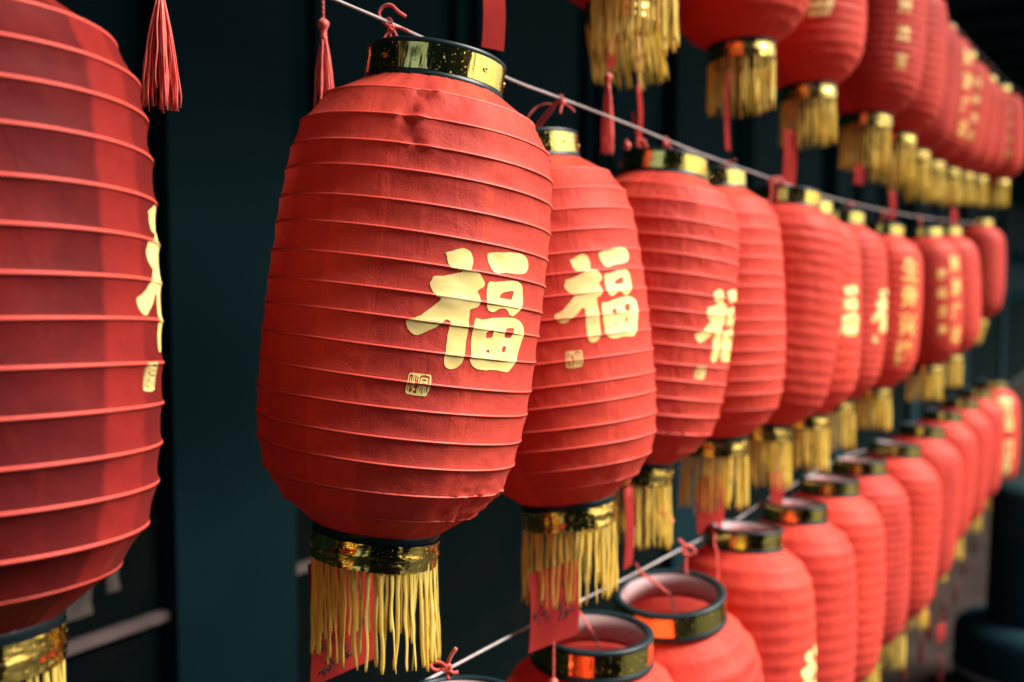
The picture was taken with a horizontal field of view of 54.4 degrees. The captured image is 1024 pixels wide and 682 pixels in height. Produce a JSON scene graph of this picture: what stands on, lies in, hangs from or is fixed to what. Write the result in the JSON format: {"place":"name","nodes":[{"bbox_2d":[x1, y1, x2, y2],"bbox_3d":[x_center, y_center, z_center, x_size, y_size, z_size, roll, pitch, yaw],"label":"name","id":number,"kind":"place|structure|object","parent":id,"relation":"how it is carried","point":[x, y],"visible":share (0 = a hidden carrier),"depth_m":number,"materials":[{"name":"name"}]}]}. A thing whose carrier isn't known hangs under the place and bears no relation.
{"place":"outdoors","nodes":[
{"label":"outdoors","id":0,"kind":"place"},
{"bbox_2d":[481,0,505,50],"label":"wish card","id":1,"kind":"object","parent":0,"point":[493,24],"visible":1,"depth_m":1.22,"materials":[{"name":"red paper"}]},
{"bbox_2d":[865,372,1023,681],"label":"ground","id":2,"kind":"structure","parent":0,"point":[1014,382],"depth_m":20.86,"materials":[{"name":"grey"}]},
{"bbox_2d":[20,0,1023,681],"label":"shop front","id":3,"kind":"object","parent":2,"relation":"on","point":[208,580],"visible":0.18,"depth_m":2.91,"materials":[{"name":"black wood"}]},
{"bbox_2d":[427,449,869,678],"bbox_3d":[1.377,0.371,3.614,0.005,0.227,6.452,2,4,32],"label":"hanging wire","id":4,"kind":"object","parent":3,"relation":"attached to","point":[509,636],"visible":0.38,"depth_m":1.63,"materials":[{"name":"plastic"}]},
{"bbox_2d":[429,647,458,678],"bbox_3d":[-0.078,0.366,1.131,0.034,0.038,0.009,0,4,0],"label":"red bow","id":5,"kind":"object","parent":4,"relation":"attached to","point":[446,667],"visible":1,"depth_m":1.13,"materials":[{"name":"red fabric"}]},
{"bbox_2d":[419,675,505,681],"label":"lantern","id":6,"kind":"object","parent":4,"relation":"hanging from","point":[466,678],"visible":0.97,"depth_m":1.22,"materials":[{"name":"red fabric"}]},
{"bbox_2d":[506,601,672,681],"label":"lantern","id":7,"kind":"object","parent":4,"relation":"hanging from","point":[605,646],"visible":0.8,"depth_m":1.51,"materials":[{"name":"red fabric"}]},
{"bbox_2d":[678,538,695,574],"bbox_3d":[0.306,0.377,1.741,0.032,0.063,0.010,0,4,0],"label":"red bow","id":8,"kind":"object","parent":4,"relation":"attached to","point":[685,553],"visible":1,"depth_m":1.74,"materials":[{"name":"red fabric"}]},
{"bbox_2d":[613,563,763,681],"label":"lantern","id":9,"kind":"object","parent":4,"relation":"hanging from","point":[701,634],"visible":0.74,"depth_m":1.68,"materials":[{"name":"red paper"}]},
{"bbox_2d":[679,519,815,681],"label":"lantern","id":10,"kind":"object","parent":4,"relation":"hanging from","point":[764,579],"visible":0.73,"depth_m":1.94,"materials":[{"name":"red fabric"}]},
{"bbox_2d":[713,534,718,579],"bbox_3d":[0.399,0.426,1.951,0.013,0.096,0.009,3,5,43],"label":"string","id":11,"kind":"object","parent":10,"relation":"attached to","point":[716,555],"visible":0.93,"depth_m":1.95,"materials":[{"name":"red fabric"}]},
{"bbox_2d":[757,497,856,681],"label":"lantern","id":12,"kind":"object","parent":4,"relation":"hanging from","point":[817,544],"visible":0.56,"depth_m":2.21,"materials":[{"name":"red fabric"}]},
{"bbox_2d":[791,474,885,681],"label":"lantern","id":13,"kind":"object","parent":4,"relation":"hanging from","point":[854,517],"visible":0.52,"depth_m":2.51,"materials":[{"name":"red paper"}]},
{"bbox_2d":[829,456,910,681],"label":"lantern","id":14,"kind":"object","parent":4,"relation":"hanging from","point":[882,492],"visible":0.39,"depth_m":2.81,"materials":[{"name":"red fabric"}]},
{"bbox_2d":[864,440,940,671],"bbox_3d":[1.239,0.702,3.280,0.305,0.742,0.305,4,0,11],"label":"lantern","id":15,"kind":"object","parent":4,"relation":"hanging from","point":[911,472],"visible":0.42,"depth_m":3.16,"materials":[{"name":"red fabric"}]},
{"bbox_2d":[900,625,907,679],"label":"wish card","id":16,"kind":"object","parent":15,"relation":"hanging from","point":[902,673],"visible":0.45,"depth_m":3.31,"materials":[{"name":"red"}]},
{"bbox_2d":[887,422,962,629],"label":"lantern","id":17,"kind":"object","parent":4,"relation":"hanging from","point":[940,455],"visible":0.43,"depth_m":3.56,"materials":[{"name":"red paper"}]},
{"bbox_2d":[918,612,923,663],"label":"wish card","id":18,"kind":"object","parent":17,"relation":"hanging from","point":[920,656],"visible":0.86,"depth_m":3.75,"materials":[{"name":"red"}]},
{"bbox_2d":[925,609,929,640],"bbox_3d":[1.547,1.054,3.703,0.015,0.116,0.026,1,4,16],"label":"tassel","id":19,"kind":"object","parent":17,"relation":"hanging from","point":[927,632],"visible":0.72,"depth_m":3.70,"materials":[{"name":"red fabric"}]},
{"bbox_2d":[936,617,944,681],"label":"wish card","id":20,"kind":"object","parent":17,"relation":"hanging from","point":[940,632],"visible":1,"depth_m":3.70,"materials":[{"name":"red paper"}]},
{"bbox_2d":[915,408,976,584],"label":"lantern","id":21,"kind":"object","parent":4,"relation":"hanging from","point":[960,437],"visible":0.38,"depth_m":3.99,"materials":[{"name":"red paper"}]},
{"bbox_2d":[929,586,935,638],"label":"wish card","id":22,"kind":"object","parent":21,"relation":"hanging from","point":[930,614],"visible":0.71,"depth_m":4.05,"materials":[{"name":"red"}]},
{"bbox_2d":[941,594,944,620],"bbox_3d":[1.821,1.124,4.205,0.018,0.116,0.023,1,4,21],"label":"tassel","id":23,"kind":"object","parent":21,"relation":"hanging from","point":[943,611],"visible":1,"depth_m":4.20,"materials":[{"name":"red fabric"}]},
{"bbox_2d":[937,397,992,561],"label":"lantern","id":24,"kind":"object","parent":4,"relation":"hanging from","point":[975,421],"visible":0.38,"depth_m":4.43,"materials":[{"name":"red fabric"}]},
{"bbox_2d":[953,583,957,603],"bbox_3d":[2.050,1.155,4.601,0.019,0.116,0.021,0,4,0],"label":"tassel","id":25,"kind":"object","parent":24,"relation":"hanging from","point":[955,594],"visible":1,"depth_m":4.60,"materials":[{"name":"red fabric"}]},
{"bbox_2d":[957,388,1004,533],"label":"lantern","id":26,"kind":"object","parent":4,"relation":"hanging from","point":[990,409],"visible":0.33,"depth_m":4.89,"materials":[{"name":"red fabric"}]},
{"bbox_2d":[961,552,965,574],"bbox_3d":[2.272,1.121,5.004,0.020,0.120,0.019,-3,5,-43],"label":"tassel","id":27,"kind":"object","parent":26,"relation":"hanging from","point":[963,566],"visible":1,"depth_m":5.00,"materials":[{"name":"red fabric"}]},
{"bbox_2d":[974,380,1019,513],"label":"lantern","id":28,"kind":"object","parent":4,"relation":"hanging from","point":[1004,398],"visible":0.34,"depth_m":5.38,"materials":[{"name":"red fabric"}]},
{"bbox_2d":[333,0,976,223],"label":"hanging wire","id":29,"kind":"object","parent":3,"relation":"attached to","point":[506,77],"visible":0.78,"depth_m":1.53,"materials":[{"name":"plastic"}]},
{"bbox_2d":[0,0,163,681],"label":"lantern","id":30,"kind":"object","parent":29,"relation":"hanging from","point":[81,367],"visible":1,"depth_m":0.70,"materials":[{"name":"red fabric"}]},
{"bbox_2d":[141,0,181,113],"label":"tassel","id":31,"kind":"object","parent":29,"relation":"hanging from","point":[160,34],"visible":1,"depth_m":0.98,"materials":[{"name":"red fabric"}]},
{"bbox_2d":[314,0,333,106],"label":"tassel","id":32,"kind":"object","parent":29,"relation":"hanging from","point":[323,78],"visible":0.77,"depth_m":1.16,"materials":[{"name":"red fabric"}]},
{"bbox_2d":[377,3,406,26],"bbox_3d":[-0.132,-0.358,1.095,0.032,0.027,0.006,0,4,0],"label":"red bow","id":33,"kind":"object","parent":29,"relation":"attached to","point":[382,7],"visible":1,"depth_m":1.09,"materials":[{"name":"red fabric"}]},
{"bbox_2d":[255,17,552,674],"bbox_3d":[-0.124,0.002,1.115,0.306,0.708,0.307,7,0,-24],"label":"lantern","id":34,"kind":"object","parent":29,"relation":"hanging from","point":[403,300],"visible":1,"depth_m":0.99,"materials":[{"name":"red fabric"}]},
{"bbox_2d":[308,563,377,681],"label":"wish card","id":35,"kind":"object","parent":34,"relation":"hanging from","point":[321,670],"visible":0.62,"depth_m":1.20,"materials":[{"name":"red paper"}]},
{"bbox_2d":[527,103,551,117],"bbox_3d":[0.041,-0.333,1.450,0.042,0.026,0.006,0,4,0],"label":"red bow","id":36,"kind":"object","parent":29,"relation":"attached to","point":[539,106],"visible":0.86,"depth_m":1.45,"materials":[{"name":"red fabric"}]},
{"bbox_2d":[502,94,656,609],"bbox_3d":[0.056,0.015,1.460,0.300,0.728,0.301,-7,0,-19],"label":"lantern","id":37,"kind":"object","parent":29,"relation":"hanging from","point":[583,450],"visible":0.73,"depth_m":1.34,"materials":[{"name":"red fabric"}]},
{"bbox_2d":[528,533,579,681],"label":"wish card","id":38,"kind":"object","parent":37,"relation":"hanging from","point":[549,626],"visible":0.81,"depth_m":1.43,"materials":[{"name":"red paper"},{"name":"black ink"}]},
{"bbox_2d":[623,480,634,569],"bbox_3d":[0.190,0.281,1.618,0.006,0.177,0.039,2,4,28],"label":"wish card","id":39,"kind":"object","parent":37,"relation":"hanging from","point":[629,522],"visible":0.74,"depth_m":1.62,"materials":[{"name":"red paper"}]},
{"bbox_2d":[632,112,648,147],"bbox_3d":[0.225,-0.357,1.720,0.037,0.078,0.011,0,4,0],"label":"red bow","id":40,"kind":"object","parent":29,"relation":"attached to","point":[643,141],"visible":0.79,"depth_m":1.72,"materials":[{"name":"red fabric"}]},
{"bbox_2d":[593,136,739,550],"bbox_3d":[0.235,0.000,1.750,0.295,0.720,0.295,6,0,-42],"label":"lantern","id":41,"kind":"object","parent":29,"relation":"hanging from","point":[686,220],"visible":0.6,"depth_m":1.63,"materials":[{"name":"red paper"}]},
{"bbox_2d":[620,138,630,166],"bbox_3d":[0.201,-0.330,1.752,0.021,0.052,0.020,0,4,0],"label":"tassel","id":42,"kind":"object","parent":41,"relation":"on","point":[626,145],"visible":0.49,"depth_m":1.75,"materials":[{"name":"red fabric"}]},
{"bbox_2d":[660,508,674,522],"bbox_3d":[0.272,0.309,1.761,0.030,0.028,0.010,0,4,0],"label":"tassel","id":43,"kind":"object","parent":41,"relation":"attached to","point":[664,514],"visible":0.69,"depth_m":1.76,"materials":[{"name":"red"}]},
{"bbox_2d":[678,159,785,514],"bbox_3d":[0.407,-0.009,2.030,0.293,0.710,0.294,-1,0,32],"label":"lantern","id":44,"kind":"object","parent":29,"relation":"hanging from","point":[753,391],"visible":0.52,"depth_m":1.92,"materials":[{"name":"red paper"}]},
{"bbox_2d":[696,471,725,534],"bbox_3d":[0.416,0.376,2.072,0.020,0.310,0.102,3,5,44],"label":"wish card","id":45,"kind":"object","parent":44,"relation":"hanging from","point":[704,519],"visible":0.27,"depth_m":2.07,"materials":[{"name":"red paper"}]},
{"bbox_2d":[768,177,783,204],"bbox_3d":[0.588,-0.335,2.221,0.035,0.062,0.010,0,4,0],"label":"red bow","id":46,"kind":"object","parent":29,"relation":"hanging from","point":[771,187],"visible":0.95,"depth_m":2.22,"materials":[{"name":"red fabric"}]},
{"bbox_2d":[732,180,845,491],"bbox_3d":[0.602,-0.017,2.300,0.293,0.714,0.293,6,0,-15],"label":"lantern","id":47,"kind":"object","parent":29,"relation":"hanging from","point":[813,248],"visible":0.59,"depth_m":2.18,"materials":[{"name":"red fabric"}]},
{"bbox_2d":[769,452,783,504],"bbox_3d":[0.622,0.392,2.353,0.015,0.260,0.062,3,5,44],"label":"wish card","id":48,"kind":"object","parent":47,"relation":"hanging from","point":[776,495],"visible":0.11,"depth_m":2.34,"materials":[{"name":"red"}]},
{"bbox_2d":[773,199,861,472],"bbox_3d":[0.747,-0.023,2.560,0.289,0.723,0.290,0,0,-15],"label":"lantern","id":49,"kind":"object","parent":29,"relation":"hanging from","point":[844,378],"visible":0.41,"depth_m":2.47,"materials":[{"name":"red fabric"}]},
{"bbox_2d":[807,201,887,451],"bbox_3d":[0.937,-0.043,2.900,0.289,0.727,0.290,2,0,-44],"label":"lantern","id":50,"kind":"object","parent":29,"relation":"hanging from","point":[873,269],"visible":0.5,"depth_m":2.79,"materials":[{"name":"red paper"}]},
{"bbox_2d":[848,209,922,432],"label":"lantern","id":51,"kind":"object","parent":29,"relation":"hanging from","point":[904,286],"visible":0.59,"depth_m":3.15,"materials":[{"name":"red fabric"}]},
{"bbox_2d":[888,162,895,219],"bbox_3d":[1.279,-0.504,3.346,0.006,0.192,0.046,3,5,44],"label":"wish card","id":52,"kind":"object","parent":29,"relation":"hanging from","point":[892,196],"visible":1,"depth_m":3.35,"materials":[{"name":"red paper"}]},
{"bbox_2d":[904,215,962,401],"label":"lantern","id":53,"kind":"object","parent":29,"relation":"hanging from","point":[941,321],"visible":0.77,"depth_m":3.67,"materials":[{"name":"red fabric"}]},
{"bbox_2d":[951,186,957,225],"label":"wish card","id":54,"kind":"object","parent":29,"relation":"hanging from","point":[954,218],"visible":0.9,"depth_m":4.24,"materials":[{"name":"red paper"}]},
{"bbox_2d":[931,219,980,388],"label":"lantern","id":55,"kind":"object","parent":29,"relation":"hanging from","point":[970,266],"visible":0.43,"depth_m":4.14,"materials":[{"name":"red fabric"}]},
{"bbox_2d":[961,218,1005,344],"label":"lantern","id":56,"kind":"object","parent":29,"relation":"hanging from","point":[984,236],"visible":0.52,"depth_m":5.08,"materials":[{"name":"red fabric"}]},
{"bbox_2d":[944,0,1023,170],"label":"eave","id":57,"kind":"object","parent":3,"relation":"attached to","point":[992,31],"visible":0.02,"depth_m":9.60,"materials":[{"name":"black"}]},
{"bbox_2d":[948,19,1023,94],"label":"hanging wire","id":58,"kind":"object","parent":3,"relation":"attached to","point":[985,59],"visible":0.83,"depth_m":5.71,"materials":[{"name":"plastic"}]},
{"bbox_2d":[570,0,671,89],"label":"lantern","id":59,"kind":"object","parent":58,"relation":"hanging from","point":[585,5],"visible":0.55,"depth_m":1.85,"materials":[{"name":"gold metal"}]},
{"bbox_2d":[591,0,679,61],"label":"lantern","id":60,"kind":"object","parent":58,"relation":"hanging from","point":[611,27],"visible":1,"depth_m":1.55,"materials":[{"name":"gold metal"}]},
{"bbox_2d":[600,66,613,155],"bbox_3d":[0.158,-0.385,1.628,0.025,0.165,0.020,2,4,29],"label":"tassel","id":61,"kind":"object","parent":60,"relation":"hanging from","point":[607,143],"visible":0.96,"depth_m":1.62,"materials":[{"name":"red fabric"}]},
{"bbox_2d":[606,11,616,66],"bbox_3d":[0.161,-0.556,1.615,0.020,0.217,0.006,-3,5,-40],"label":"wish card","id":62,"kind":"object","parent":60,"relation":"hanging from","point":[611,62],"visible":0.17,"depth_m":1.62,"materials":[{"name":"red"}]},
{"bbox_2d":[635,36,642,144],"bbox_3d":[0.220,-0.447,1.716,0.006,0.218,0.028,2,4,24],"label":"wish card","id":63,"kind":"object","parent":60,"relation":"hanging from","point":[640,110],"visible":0.88,"depth_m":1.72,"materials":[{"name":"red paper"}]},
{"bbox_2d":[671,0,807,117],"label":"lantern","id":64,"kind":"object","parent":58,"relation":"hanging from","point":[754,32],"visible":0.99,"depth_m":2.12,"materials":[{"name":"red paper"}]},
{"bbox_2d":[724,41,730,150],"bbox_3d":[0.460,-0.522,2.118,0.007,0.230,0.024,3,4,35],"label":"tassel","id":65,"kind":"object","parent":64,"relation":"hanging from","point":[726,113],"visible":1,"depth_m":2.12,"materials":[{"name":"red fabric"}]},
{"bbox_2d":[758,0,866,150],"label":"lantern","id":66,"kind":"object","parent":58,"relation":"hanging from","point":[819,49],"visible":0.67,"depth_m":2.41,"materials":[{"name":"red fabric"}]},
{"bbox_2d":[782,91,796,185],"bbox_3d":[0.684,-0.495,2.448,0.006,0.237,0.065,3,2,44],"label":"wish card","id":67,"kind":"object","parent":66,"relation":"hanging from","point":[789,159],"visible":0.93,"depth_m":2.45,"materials":[{"name":"red paper"}]},
{"bbox_2d":[829,0,927,171],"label":"lantern","id":68,"kind":"object","parent":58,"relation":"hanging from","point":[877,88],"visible":0.8,"depth_m":2.88,"materials":[{"name":"red fabric"}]},
{"bbox_2d":[853,124,864,184],"bbox_3d":[1.028,-0.553,2.945,0.006,0.177,0.067,3,5,43],"label":"wish card","id":69,"kind":"object","parent":68,"relation":"hanging from","point":[859,175],"visible":1,"depth_m":2.94,"materials":[{"name":"red paper"}]},
{"bbox_2d":[869,0,947,185],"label":"lantern","id":70,"kind":"object","parent":58,"relation":"hanging from","point":[918,114],"visible":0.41,"depth_m":3.34,"materials":[{"name":"red paper"}]},
{"bbox_2d":[888,22,960,195],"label":"lantern","id":71,"kind":"object","parent":58,"relation":"hanging from","point":[936,133],"visible":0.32,"depth_m":3.70,"materials":[{"name":"red paper"}]},
{"bbox_2d":[905,22,973,204],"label":"lantern","id":72,"kind":"object","parent":58,"relation":"hanging from","point":[951,146],"visible":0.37,"depth_m":3.99,"materials":[{"name":"red fabric"}]},
{"bbox_2d":[926,50,989,206],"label":"lantern","id":73,"kind":"object","parent":58,"relation":"hanging from","point":[967,154],"visible":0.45,"depth_m":4.39,"materials":[{"name":"red fabric"}]},
{"bbox_2d":[943,34,998,205],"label":"lantern","id":74,"kind":"object","parent":58,"relation":"hanging from","point":[979,163],"visible":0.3,"depth_m":4.85,"materials":[{"name":"red paper"}]},
{"bbox_2d":[960,48,1009,206],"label":"lantern","id":75,"kind":"object","parent":58,"relation":"hanging from","point":[994,164],"visible":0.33,"depth_m":5.25,"materials":[{"name":"red fabric"}]},
{"bbox_2d":[980,64,1023,207],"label":"lantern","id":76,"kind":"object","parent":58,"relation":"hanging from","point":[1008,169],"visible":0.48,"depth_m":5.78,"materials":[{"name":"red fabric"}]},
{"bbox_2d":[869,378,1023,681],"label":"pavement","id":77,"kind":"structure","parent":0,"point":[972,586],"depth_m":6.75,"materials":[{"name":"stone"}]},
{"bbox_2d":[950,479,1023,681],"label":"round post","id":78,"kind":"object","parent":77,"relation":"on","point":[988,642],"visible":0.98,"depth_m":5.12,"materials":[{"name":"paint"}]}
]}

